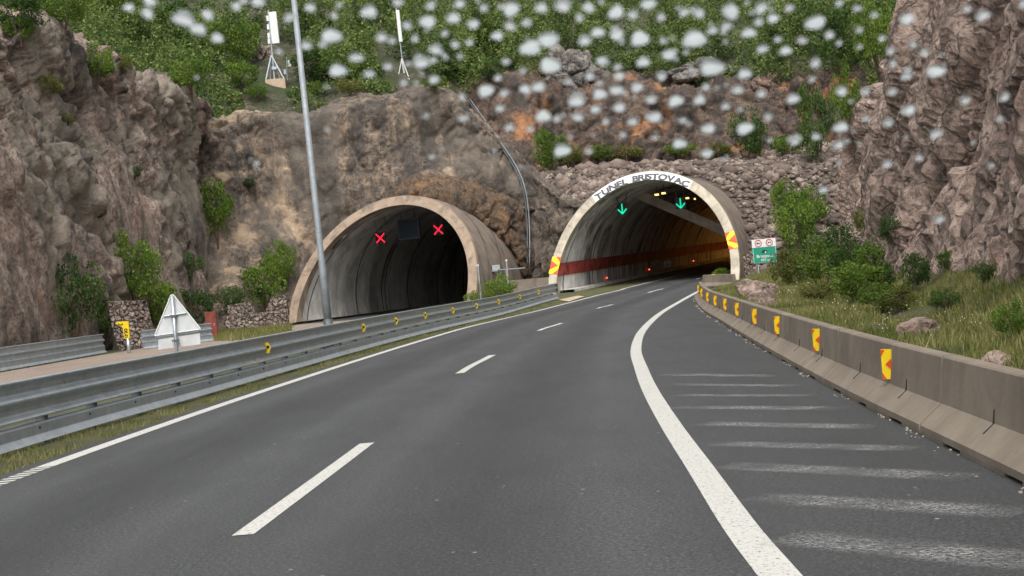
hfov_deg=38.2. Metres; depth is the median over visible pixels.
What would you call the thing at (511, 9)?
raindrop
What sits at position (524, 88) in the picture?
raindrop
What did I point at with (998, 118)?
raindrop
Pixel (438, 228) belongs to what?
lane signal
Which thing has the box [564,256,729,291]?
pavement walkway
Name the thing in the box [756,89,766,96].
raindrop
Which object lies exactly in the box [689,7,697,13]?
raindrop
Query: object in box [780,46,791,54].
raindrop
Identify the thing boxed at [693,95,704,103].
raindrop
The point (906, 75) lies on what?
raindrop
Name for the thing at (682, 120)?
raindrop
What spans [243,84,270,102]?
shrub
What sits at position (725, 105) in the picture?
raindrop
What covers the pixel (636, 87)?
raindrop
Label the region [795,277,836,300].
shrub
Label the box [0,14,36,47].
shrub
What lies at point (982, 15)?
raindrop
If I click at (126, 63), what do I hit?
shrub
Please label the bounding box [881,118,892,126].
raindrop
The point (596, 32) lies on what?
raindrop
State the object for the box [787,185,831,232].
shrub
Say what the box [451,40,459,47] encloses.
raindrop
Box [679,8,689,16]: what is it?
raindrop
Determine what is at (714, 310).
concrete barrier
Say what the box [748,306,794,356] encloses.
concrete barrier
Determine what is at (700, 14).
raindrop
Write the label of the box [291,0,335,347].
lamp pole
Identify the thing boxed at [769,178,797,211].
shrub
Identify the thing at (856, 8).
raindrop
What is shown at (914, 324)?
boulder
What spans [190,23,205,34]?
raindrop
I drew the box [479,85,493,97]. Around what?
raindrop
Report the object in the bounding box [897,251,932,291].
shrub
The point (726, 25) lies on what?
raindrop
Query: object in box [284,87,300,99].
shrub
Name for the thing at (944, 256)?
shrub
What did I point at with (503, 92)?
raindrop
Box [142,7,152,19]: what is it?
raindrop
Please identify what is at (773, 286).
boulder
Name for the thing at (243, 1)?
raindrop
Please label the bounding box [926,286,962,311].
shrub
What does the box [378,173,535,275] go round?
earth bank
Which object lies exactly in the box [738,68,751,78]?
raindrop
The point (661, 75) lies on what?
raindrop
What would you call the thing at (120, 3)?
scrub tree
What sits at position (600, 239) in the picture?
tunnel portal
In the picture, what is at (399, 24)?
antenna mast
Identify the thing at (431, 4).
raindrop
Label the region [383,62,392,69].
raindrop
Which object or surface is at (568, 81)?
raindrop
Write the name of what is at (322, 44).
raindrop
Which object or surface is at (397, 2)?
raindrop
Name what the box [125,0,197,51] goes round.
scrub tree
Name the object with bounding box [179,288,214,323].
shrub
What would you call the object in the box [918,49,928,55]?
raindrop
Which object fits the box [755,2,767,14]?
raindrop
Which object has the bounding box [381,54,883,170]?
rock back wall
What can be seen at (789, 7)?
raindrop
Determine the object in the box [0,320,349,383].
opposite road
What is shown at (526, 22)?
raindrop
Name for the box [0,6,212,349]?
rock cut
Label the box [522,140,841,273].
rubble
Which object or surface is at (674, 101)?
raindrop
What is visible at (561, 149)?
raindrop
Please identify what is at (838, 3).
raindrop
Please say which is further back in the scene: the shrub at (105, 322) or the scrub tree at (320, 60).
the scrub tree at (320, 60)
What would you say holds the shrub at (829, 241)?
on the verge ground at (916, 311)
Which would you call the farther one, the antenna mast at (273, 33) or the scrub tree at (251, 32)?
the scrub tree at (251, 32)
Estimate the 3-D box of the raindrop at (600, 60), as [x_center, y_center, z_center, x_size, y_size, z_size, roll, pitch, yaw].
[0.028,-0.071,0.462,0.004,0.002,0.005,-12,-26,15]
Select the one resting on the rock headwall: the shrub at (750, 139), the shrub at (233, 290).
the shrub at (233, 290)
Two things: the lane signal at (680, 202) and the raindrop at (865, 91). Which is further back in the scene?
the lane signal at (680, 202)
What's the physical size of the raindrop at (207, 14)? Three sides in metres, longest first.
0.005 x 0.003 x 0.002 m
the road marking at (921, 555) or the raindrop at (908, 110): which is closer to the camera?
the raindrop at (908, 110)
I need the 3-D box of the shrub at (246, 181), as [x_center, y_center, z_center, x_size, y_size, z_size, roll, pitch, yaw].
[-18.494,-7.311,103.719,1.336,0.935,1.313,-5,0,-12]
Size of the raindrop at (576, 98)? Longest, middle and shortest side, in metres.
0.008 x 0.006 x 0.003 m
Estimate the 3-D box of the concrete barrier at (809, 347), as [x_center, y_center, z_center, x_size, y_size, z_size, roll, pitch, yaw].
[4.612,0.861,22.391,0.664,0.720,5.910,-5,0,4]
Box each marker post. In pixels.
[477,264,481,298]
[505,259,509,290]
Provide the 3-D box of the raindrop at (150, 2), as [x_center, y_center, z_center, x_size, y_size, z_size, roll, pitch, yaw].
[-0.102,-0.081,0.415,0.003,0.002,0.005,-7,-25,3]
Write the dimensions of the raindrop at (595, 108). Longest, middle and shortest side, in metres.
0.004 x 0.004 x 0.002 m
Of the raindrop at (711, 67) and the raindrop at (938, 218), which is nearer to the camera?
the raindrop at (711, 67)
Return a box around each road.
[0,263,1023,575]
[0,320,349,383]
[307,310,407,323]
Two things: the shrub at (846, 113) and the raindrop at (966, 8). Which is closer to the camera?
the raindrop at (966, 8)
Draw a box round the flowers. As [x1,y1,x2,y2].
[777,281,991,335]
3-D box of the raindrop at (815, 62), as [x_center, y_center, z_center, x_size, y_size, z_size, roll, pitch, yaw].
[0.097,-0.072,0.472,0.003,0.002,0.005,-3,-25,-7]
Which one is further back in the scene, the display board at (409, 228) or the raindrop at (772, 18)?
the display board at (409, 228)
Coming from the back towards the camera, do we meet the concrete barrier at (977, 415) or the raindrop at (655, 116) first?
the concrete barrier at (977, 415)
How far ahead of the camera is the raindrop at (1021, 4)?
0.45 m
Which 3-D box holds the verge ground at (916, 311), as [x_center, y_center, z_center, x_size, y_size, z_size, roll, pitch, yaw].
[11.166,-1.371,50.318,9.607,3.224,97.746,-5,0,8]
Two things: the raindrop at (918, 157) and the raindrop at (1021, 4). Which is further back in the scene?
the raindrop at (918, 157)
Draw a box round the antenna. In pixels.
[284,57,290,79]
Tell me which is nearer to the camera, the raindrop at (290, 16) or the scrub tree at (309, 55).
the raindrop at (290, 16)
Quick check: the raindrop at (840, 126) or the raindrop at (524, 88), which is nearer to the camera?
the raindrop at (524, 88)
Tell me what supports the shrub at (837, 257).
on the verge ground at (916, 311)
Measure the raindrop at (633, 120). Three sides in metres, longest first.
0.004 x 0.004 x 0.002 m
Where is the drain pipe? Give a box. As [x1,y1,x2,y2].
[467,99,529,269]
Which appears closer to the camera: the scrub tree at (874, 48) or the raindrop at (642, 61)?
the raindrop at (642, 61)
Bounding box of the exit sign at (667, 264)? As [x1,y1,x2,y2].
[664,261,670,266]
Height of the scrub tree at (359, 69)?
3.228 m
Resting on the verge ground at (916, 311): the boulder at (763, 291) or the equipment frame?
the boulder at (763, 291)
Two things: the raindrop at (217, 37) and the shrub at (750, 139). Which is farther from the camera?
the shrub at (750, 139)
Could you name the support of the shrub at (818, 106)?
on the rubble slope
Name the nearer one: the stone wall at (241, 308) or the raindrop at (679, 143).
the raindrop at (679, 143)
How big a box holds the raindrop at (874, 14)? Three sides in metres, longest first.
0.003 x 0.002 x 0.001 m
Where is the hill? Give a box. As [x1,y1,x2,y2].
[83,0,885,117]
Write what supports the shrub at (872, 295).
on the verge ground at (916, 311)
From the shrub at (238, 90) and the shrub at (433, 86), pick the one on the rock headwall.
the shrub at (433, 86)
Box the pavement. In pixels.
[560,296,582,300]
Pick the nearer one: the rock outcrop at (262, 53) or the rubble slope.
the rubble slope
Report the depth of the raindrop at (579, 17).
0.44 m
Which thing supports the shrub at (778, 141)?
on the rubble slope
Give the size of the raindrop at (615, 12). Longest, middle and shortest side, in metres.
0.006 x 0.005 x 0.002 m
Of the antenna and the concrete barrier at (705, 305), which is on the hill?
the antenna
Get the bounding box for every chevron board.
[549,256,560,273]
[725,231,737,249]
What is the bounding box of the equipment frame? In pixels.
[491,265,524,283]
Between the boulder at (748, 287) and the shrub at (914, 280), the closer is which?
the shrub at (914, 280)
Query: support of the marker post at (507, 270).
on the ground at (91, 439)
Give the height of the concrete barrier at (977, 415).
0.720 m
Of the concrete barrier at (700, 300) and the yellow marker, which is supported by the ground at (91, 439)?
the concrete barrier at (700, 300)
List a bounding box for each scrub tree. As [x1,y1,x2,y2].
[0,0,50,33]
[30,0,91,33]
[65,0,143,45]
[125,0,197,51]
[181,10,244,66]
[222,18,261,66]
[283,45,329,82]
[312,42,366,79]
[345,54,381,81]
[420,40,459,79]
[447,41,478,74]
[465,17,516,60]
[811,4,869,76]
[851,0,892,81]
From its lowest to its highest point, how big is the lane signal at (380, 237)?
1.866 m
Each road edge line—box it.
[35,263,729,467]
[630,291,802,575]
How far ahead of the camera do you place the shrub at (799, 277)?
62.36 m
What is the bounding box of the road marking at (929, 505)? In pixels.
[780,496,982,512]
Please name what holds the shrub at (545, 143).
on the rubble slope
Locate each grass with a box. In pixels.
[212,321,293,340]
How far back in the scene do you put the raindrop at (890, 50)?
0.47 m
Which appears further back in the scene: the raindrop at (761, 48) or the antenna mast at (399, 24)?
the antenna mast at (399, 24)
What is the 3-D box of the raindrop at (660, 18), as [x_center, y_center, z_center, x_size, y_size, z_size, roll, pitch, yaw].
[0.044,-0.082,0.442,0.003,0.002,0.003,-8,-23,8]
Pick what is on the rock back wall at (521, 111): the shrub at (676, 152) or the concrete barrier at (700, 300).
the shrub at (676, 152)
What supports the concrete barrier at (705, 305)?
on the ground at (91, 439)
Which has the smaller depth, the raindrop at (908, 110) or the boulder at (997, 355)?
the raindrop at (908, 110)
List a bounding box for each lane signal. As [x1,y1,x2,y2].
[374,216,386,243]
[431,210,443,235]
[616,192,627,214]
[673,185,686,208]
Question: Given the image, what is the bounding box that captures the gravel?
[693,299,1023,493]
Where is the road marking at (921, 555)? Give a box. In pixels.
[789,535,1016,564]
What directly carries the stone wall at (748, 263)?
on the ground at (91, 439)
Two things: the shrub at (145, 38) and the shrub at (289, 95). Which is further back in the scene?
the shrub at (145, 38)
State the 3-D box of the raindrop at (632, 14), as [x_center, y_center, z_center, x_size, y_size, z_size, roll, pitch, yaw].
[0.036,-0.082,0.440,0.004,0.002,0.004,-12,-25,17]
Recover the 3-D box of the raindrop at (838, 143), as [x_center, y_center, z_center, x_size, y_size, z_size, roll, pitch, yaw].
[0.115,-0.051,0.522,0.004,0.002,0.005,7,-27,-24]
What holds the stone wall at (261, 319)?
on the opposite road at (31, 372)
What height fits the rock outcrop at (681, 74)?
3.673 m
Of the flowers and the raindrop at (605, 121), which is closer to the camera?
the raindrop at (605, 121)
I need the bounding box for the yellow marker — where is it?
[115,321,130,352]
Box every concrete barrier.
[694,283,703,300]
[696,286,708,307]
[700,289,714,312]
[702,274,719,287]
[706,292,724,319]
[717,274,736,286]
[717,295,741,327]
[730,300,762,338]
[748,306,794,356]
[776,315,847,383]
[823,329,955,433]
[920,355,1023,485]
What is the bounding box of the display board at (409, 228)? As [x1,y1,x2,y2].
[397,208,420,239]
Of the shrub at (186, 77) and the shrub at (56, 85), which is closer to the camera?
the shrub at (56, 85)
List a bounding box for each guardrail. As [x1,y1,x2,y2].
[0,283,558,454]
[0,334,106,370]
[140,323,212,348]
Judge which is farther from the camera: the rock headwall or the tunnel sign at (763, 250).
the rock headwall
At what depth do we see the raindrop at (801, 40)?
0.46 m
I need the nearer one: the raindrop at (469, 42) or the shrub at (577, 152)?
the raindrop at (469, 42)
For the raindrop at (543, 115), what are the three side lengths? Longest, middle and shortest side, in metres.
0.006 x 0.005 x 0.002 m
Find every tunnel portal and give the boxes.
[289,195,523,323]
[548,171,748,293]
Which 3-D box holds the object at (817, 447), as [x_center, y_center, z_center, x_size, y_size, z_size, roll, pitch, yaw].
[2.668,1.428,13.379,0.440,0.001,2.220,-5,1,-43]
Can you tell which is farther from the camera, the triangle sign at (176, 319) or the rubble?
the rubble
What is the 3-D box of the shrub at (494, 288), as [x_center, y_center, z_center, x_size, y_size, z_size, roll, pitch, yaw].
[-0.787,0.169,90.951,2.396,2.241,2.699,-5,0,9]
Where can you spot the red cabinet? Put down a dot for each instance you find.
(210, 317)
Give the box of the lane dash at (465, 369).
[455,355,494,373]
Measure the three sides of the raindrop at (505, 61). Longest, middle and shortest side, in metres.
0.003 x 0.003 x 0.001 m
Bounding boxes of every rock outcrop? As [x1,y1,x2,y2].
[251,42,273,60]
[538,44,601,89]
[665,56,745,86]
[750,72,778,92]
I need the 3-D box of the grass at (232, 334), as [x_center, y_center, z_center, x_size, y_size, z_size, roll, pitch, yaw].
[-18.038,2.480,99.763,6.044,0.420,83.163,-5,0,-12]
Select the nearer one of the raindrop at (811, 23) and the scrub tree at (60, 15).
the raindrop at (811, 23)
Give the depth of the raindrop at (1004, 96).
0.50 m
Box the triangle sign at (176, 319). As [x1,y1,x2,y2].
[154,294,200,351]
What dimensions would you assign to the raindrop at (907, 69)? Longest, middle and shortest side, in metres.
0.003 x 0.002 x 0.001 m
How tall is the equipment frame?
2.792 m
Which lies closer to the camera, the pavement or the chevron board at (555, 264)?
the pavement
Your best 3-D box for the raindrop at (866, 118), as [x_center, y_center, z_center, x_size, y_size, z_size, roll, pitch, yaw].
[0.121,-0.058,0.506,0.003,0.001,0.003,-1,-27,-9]
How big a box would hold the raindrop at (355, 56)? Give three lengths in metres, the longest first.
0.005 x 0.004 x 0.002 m
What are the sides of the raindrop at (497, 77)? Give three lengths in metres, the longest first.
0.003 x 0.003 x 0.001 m
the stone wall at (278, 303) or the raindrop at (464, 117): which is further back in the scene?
the stone wall at (278, 303)
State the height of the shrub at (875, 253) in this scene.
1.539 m
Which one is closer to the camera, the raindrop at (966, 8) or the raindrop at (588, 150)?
the raindrop at (966, 8)
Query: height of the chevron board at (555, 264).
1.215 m
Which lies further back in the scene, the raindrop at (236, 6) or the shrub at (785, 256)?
the shrub at (785, 256)
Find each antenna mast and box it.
[265,10,287,87]
[395,8,409,79]
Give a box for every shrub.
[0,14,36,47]
[35,73,65,99]
[51,252,106,337]
[61,112,75,125]
[85,39,117,90]
[96,293,117,347]
[113,228,164,303]
[118,54,136,72]
[120,22,163,44]
[133,165,142,179]
[149,276,177,328]
[168,50,216,100]
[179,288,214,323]
[182,251,204,282]
[198,177,234,248]
[213,284,245,311]
[222,57,259,92]
[224,89,243,104]
[239,253,287,311]
[242,177,256,189]
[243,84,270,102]
[262,239,297,293]
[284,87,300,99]
[306,81,330,95]
[336,77,363,96]
[366,79,389,93]
[421,76,448,93]
[463,290,478,300]
[470,56,508,83]
[478,273,517,297]
[530,127,568,170]
[553,145,584,167]
[588,143,612,161]
[601,145,646,160]
[662,141,697,158]
[699,142,733,157]
[711,268,730,274]
[725,106,768,159]
[765,246,804,283]
[768,189,815,258]
[769,133,801,155]
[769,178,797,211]
[782,246,817,280]
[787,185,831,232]
[795,238,853,287]
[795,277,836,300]
[796,80,835,162]
[810,222,862,262]
[825,238,869,281]
[829,63,861,146]
[829,260,886,302]
[851,237,884,279]
[852,207,864,235]
[854,282,901,312]
[863,261,896,288]
[874,283,917,312]
[876,212,901,250]
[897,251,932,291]
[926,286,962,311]
[934,249,952,268]
[967,259,997,283]
[987,296,1023,340]
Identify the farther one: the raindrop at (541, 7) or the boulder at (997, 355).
the boulder at (997, 355)
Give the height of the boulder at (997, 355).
0.252 m
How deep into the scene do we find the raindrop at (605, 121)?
0.49 m
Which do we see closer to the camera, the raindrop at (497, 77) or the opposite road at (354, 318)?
the raindrop at (497, 77)
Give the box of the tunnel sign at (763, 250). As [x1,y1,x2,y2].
[751,238,776,271]
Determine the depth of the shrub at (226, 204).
100.24 m
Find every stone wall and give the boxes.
[107,300,152,350]
[223,310,289,328]
[227,301,253,315]
[266,295,288,311]
[743,254,759,277]
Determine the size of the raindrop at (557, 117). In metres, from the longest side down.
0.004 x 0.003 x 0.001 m
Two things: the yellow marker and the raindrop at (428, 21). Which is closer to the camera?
the raindrop at (428, 21)
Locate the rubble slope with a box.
[523,161,838,254]
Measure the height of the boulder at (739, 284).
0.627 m
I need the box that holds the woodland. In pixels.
[0,0,896,120]
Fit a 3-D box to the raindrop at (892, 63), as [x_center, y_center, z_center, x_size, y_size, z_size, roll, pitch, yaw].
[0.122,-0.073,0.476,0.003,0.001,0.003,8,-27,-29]
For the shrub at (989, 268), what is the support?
on the verge ground at (916, 311)
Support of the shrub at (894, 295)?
on the verge ground at (916, 311)
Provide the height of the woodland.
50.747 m
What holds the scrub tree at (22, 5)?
on the rock cut
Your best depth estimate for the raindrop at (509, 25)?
0.44 m
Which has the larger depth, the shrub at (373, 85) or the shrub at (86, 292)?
the shrub at (373, 85)
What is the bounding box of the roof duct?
[636,192,724,235]
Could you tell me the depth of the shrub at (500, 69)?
119.90 m
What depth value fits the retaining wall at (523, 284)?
99.16 m
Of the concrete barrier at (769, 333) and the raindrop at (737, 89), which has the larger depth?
the concrete barrier at (769, 333)
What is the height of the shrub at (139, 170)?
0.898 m
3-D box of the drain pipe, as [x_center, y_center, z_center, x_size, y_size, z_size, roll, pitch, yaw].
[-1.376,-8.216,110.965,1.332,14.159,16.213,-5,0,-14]
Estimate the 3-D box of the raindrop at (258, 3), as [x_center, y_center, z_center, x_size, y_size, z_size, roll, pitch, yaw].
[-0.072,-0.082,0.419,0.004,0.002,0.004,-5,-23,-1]
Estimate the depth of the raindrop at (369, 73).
0.46 m
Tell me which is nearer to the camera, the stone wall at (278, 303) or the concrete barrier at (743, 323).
the concrete barrier at (743, 323)
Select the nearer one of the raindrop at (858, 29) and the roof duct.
the raindrop at (858, 29)
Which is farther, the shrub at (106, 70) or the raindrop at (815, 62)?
the shrub at (106, 70)
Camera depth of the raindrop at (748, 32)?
0.45 m
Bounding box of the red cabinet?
[205,311,217,336]
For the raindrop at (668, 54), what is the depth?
0.46 m
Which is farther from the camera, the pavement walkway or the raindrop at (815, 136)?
the pavement walkway
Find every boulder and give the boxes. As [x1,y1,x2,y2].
[734,279,750,288]
[737,280,768,296]
[746,286,778,300]
[754,297,775,306]
[768,283,778,291]
[896,317,939,336]
[978,350,1012,364]
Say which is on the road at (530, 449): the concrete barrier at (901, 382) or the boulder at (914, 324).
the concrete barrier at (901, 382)
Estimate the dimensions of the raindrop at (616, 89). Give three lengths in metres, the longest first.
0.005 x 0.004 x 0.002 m
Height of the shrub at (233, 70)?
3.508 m
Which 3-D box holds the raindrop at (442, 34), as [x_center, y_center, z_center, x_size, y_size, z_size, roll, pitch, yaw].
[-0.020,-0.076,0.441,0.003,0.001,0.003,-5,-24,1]
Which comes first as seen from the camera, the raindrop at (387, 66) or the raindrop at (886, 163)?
the raindrop at (387, 66)
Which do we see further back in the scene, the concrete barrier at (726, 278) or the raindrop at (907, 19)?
the concrete barrier at (726, 278)
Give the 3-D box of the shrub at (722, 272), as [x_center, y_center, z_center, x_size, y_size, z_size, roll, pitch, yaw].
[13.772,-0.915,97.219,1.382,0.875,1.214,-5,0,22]
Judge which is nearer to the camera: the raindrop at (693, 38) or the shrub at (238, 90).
the raindrop at (693, 38)
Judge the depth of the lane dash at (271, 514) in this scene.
13.15 m
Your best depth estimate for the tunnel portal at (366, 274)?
104.49 m
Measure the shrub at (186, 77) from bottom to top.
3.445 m
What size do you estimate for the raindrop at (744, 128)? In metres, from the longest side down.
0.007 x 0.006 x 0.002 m
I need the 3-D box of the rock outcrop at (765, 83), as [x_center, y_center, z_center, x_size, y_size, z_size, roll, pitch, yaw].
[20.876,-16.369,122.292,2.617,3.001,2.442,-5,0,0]
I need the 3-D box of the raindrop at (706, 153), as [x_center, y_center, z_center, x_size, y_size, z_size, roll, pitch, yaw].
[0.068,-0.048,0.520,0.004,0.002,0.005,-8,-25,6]
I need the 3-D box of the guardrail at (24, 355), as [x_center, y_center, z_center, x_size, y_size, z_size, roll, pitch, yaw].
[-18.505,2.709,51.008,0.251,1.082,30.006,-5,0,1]
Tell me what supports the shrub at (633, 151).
on the rock back wall at (521, 111)
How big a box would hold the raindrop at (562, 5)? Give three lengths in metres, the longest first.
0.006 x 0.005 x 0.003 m
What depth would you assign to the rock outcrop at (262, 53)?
125.30 m
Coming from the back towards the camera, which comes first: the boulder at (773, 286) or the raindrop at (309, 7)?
the boulder at (773, 286)
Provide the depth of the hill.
127.31 m
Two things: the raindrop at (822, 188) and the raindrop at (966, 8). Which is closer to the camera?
the raindrop at (966, 8)
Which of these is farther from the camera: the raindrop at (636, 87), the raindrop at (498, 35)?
the raindrop at (636, 87)
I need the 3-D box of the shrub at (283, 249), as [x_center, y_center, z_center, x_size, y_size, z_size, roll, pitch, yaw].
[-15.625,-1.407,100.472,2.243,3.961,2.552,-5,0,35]
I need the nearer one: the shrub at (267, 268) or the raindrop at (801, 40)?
the raindrop at (801, 40)
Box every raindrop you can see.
[123,3,133,11]
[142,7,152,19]
[144,0,156,5]
[171,9,194,26]
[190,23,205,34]
[202,9,212,20]
[212,33,223,42]
[231,2,240,10]
[239,0,248,3]
[251,0,264,5]
[275,48,282,53]
[284,12,295,20]
[301,40,312,48]
[305,3,314,11]
[318,41,326,46]
[322,28,342,42]
[329,64,347,76]
[330,11,337,19]
[349,52,363,61]
[360,5,376,17]
[363,69,375,76]
[376,32,387,41]
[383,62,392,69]
[388,37,396,42]
[392,0,403,5]
[399,78,407,85]
[402,21,411,29]
[411,34,418,41]
[413,54,429,68]
[419,15,434,28]
[426,0,435,8]
[428,43,441,54]
[429,57,437,62]
[429,75,439,83]
[440,32,448,36]
[446,11,459,22]
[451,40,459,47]
[454,0,464,7]
[458,92,465,99]
[458,114,468,120]
[465,39,472,45]
[467,19,478,28]
[479,4,487,11]
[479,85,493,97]
[491,31,502,39]
[494,74,501,80]
[495,104,504,111]
[497,3,503,8]
[499,89,508,96]
[502,58,510,64]
[504,2,519,17]
[504,21,515,29]
[504,123,514,130]
[519,40,540,54]
[519,67,526,73]
[519,84,530,93]
[521,18,531,25]
[526,126,533,131]
[531,81,544,90]
[535,2,546,12]
[535,110,550,120]
[538,32,558,47]
[541,57,560,72]
[552,114,560,121]
[554,0,570,11]
[554,143,570,156]
[564,78,572,83]
[567,90,585,106]
[571,111,583,120]
[576,13,583,21]
[578,34,591,45]
[582,2,593,12]
[585,71,594,79]
[585,148,592,153]
[591,28,604,36]
[591,105,600,112]
[593,89,606,98]
[596,56,607,65]
[596,80,603,84]
[602,117,609,124]
[608,5,623,18]
[609,85,623,94]
[610,29,622,40]
[613,102,624,111]
[614,64,621,69]
[614,72,624,79]
[626,116,637,124]
[627,10,637,18]
[631,30,649,45]
[631,82,642,92]
[636,56,649,66]
[641,0,656,9]
[644,94,656,103]
[646,111,660,121]
[656,14,665,20]
[656,71,666,80]
[659,37,666,42]
[661,49,675,59]
[668,96,683,106]
[673,138,686,148]
[678,117,686,122]
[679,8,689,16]
[682,30,706,46]
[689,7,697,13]
[693,9,703,17]
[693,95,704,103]
[701,58,724,75]
[701,123,714,132]
[701,149,712,157]
[702,83,709,89]
[707,25,717,33]
[720,22,732,30]
[721,102,729,108]
[723,3,737,19]
[731,85,743,92]
[737,123,753,134]
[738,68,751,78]
[741,28,755,36]
[753,17,762,25]
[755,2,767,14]
[756,44,768,53]
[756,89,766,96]
[764,113,771,120]
[768,14,779,22]
[774,36,781,41]
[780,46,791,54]
[785,4,794,11]
[786,93,799,103]
[787,134,801,144]
[797,36,807,43]
[804,15,824,29]
[809,76,815,82]
[810,57,819,66]
[812,132,820,139]
[818,185,828,192]
[824,30,834,38]
[832,122,847,131]
[832,139,844,148]
[835,0,843,6]
[836,86,846,95]
[853,5,861,11]
[855,26,862,32]
[860,87,869,94]
[861,115,869,120]
[871,12,877,17]
[878,35,885,41]
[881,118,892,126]
[882,160,892,167]
[886,46,894,54]
[886,88,896,94]
[888,60,896,65]
[900,13,914,25]
[900,72,911,79]
[901,105,914,115]
[904,66,911,71]
[907,40,916,47]
[915,154,923,160]
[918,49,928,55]
[926,65,945,77]
[929,129,942,138]
[932,215,945,222]
[960,96,970,104]
[962,5,971,11]
[976,10,990,20]
[995,116,1003,120]
[999,92,1008,100]
[1018,0,1023,7]
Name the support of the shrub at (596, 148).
on the rock back wall at (521, 111)
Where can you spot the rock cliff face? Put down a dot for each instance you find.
(964, 190)
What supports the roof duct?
hanging from the tunnel portal at (600, 239)
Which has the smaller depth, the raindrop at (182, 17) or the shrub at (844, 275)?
the raindrop at (182, 17)
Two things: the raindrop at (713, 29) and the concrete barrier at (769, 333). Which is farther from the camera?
the concrete barrier at (769, 333)
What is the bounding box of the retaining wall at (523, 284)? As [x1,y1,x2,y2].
[506,277,548,291]
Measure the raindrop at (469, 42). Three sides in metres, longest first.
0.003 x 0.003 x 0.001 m
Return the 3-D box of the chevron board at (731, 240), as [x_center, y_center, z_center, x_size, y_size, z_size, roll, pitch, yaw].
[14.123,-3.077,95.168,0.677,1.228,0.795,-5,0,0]
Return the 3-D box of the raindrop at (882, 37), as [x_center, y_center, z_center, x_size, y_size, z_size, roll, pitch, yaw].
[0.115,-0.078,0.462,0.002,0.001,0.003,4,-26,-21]
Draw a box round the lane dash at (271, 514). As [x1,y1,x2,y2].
[232,442,373,535]
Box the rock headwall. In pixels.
[196,85,583,329]
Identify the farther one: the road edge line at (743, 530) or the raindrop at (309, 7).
the road edge line at (743, 530)
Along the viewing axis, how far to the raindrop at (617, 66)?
0.46 m
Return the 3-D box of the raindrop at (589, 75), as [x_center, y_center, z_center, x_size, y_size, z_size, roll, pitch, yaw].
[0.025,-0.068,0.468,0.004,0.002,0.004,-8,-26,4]
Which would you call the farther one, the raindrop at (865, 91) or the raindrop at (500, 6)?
the raindrop at (865, 91)
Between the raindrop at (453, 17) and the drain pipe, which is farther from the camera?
the drain pipe
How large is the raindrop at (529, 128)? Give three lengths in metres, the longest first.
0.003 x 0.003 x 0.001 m
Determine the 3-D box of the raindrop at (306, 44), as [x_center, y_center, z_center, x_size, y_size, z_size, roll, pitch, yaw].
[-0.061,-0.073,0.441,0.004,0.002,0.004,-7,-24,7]
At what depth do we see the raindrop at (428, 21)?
0.43 m
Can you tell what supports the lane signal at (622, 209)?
attached to the tunnel portal at (600, 239)
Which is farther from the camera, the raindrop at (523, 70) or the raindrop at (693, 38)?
the raindrop at (523, 70)
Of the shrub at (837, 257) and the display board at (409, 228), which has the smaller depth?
the shrub at (837, 257)
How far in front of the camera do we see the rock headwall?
104.48 m
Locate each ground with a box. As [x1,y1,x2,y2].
[0,261,742,474]
[725,237,1023,369]
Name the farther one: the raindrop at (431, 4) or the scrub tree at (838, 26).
the scrub tree at (838, 26)
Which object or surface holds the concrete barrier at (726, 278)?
on the ground at (91, 439)
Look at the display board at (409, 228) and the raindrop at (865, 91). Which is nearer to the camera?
the raindrop at (865, 91)
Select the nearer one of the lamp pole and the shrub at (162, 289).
the lamp pole
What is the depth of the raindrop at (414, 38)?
0.44 m
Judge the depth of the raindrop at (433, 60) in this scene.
0.45 m
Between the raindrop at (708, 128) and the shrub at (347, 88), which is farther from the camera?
the shrub at (347, 88)
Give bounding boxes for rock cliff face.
[836,0,1023,286]
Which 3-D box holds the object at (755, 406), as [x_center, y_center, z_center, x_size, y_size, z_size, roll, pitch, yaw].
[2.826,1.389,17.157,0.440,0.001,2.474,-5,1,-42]
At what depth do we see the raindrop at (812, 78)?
0.48 m
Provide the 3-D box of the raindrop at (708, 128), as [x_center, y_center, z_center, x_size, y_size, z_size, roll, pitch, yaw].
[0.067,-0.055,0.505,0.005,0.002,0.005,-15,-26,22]
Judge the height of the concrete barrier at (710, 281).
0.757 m
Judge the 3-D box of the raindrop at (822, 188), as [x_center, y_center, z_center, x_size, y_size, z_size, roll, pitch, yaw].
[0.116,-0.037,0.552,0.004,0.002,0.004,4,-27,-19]
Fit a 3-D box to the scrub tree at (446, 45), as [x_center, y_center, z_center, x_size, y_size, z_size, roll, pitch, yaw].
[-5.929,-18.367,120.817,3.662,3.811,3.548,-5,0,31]
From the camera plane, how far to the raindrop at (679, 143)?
0.51 m
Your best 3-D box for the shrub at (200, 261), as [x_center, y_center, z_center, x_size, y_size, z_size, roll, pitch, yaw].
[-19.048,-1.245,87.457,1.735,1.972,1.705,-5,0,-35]
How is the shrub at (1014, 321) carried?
on the verge ground at (916, 311)

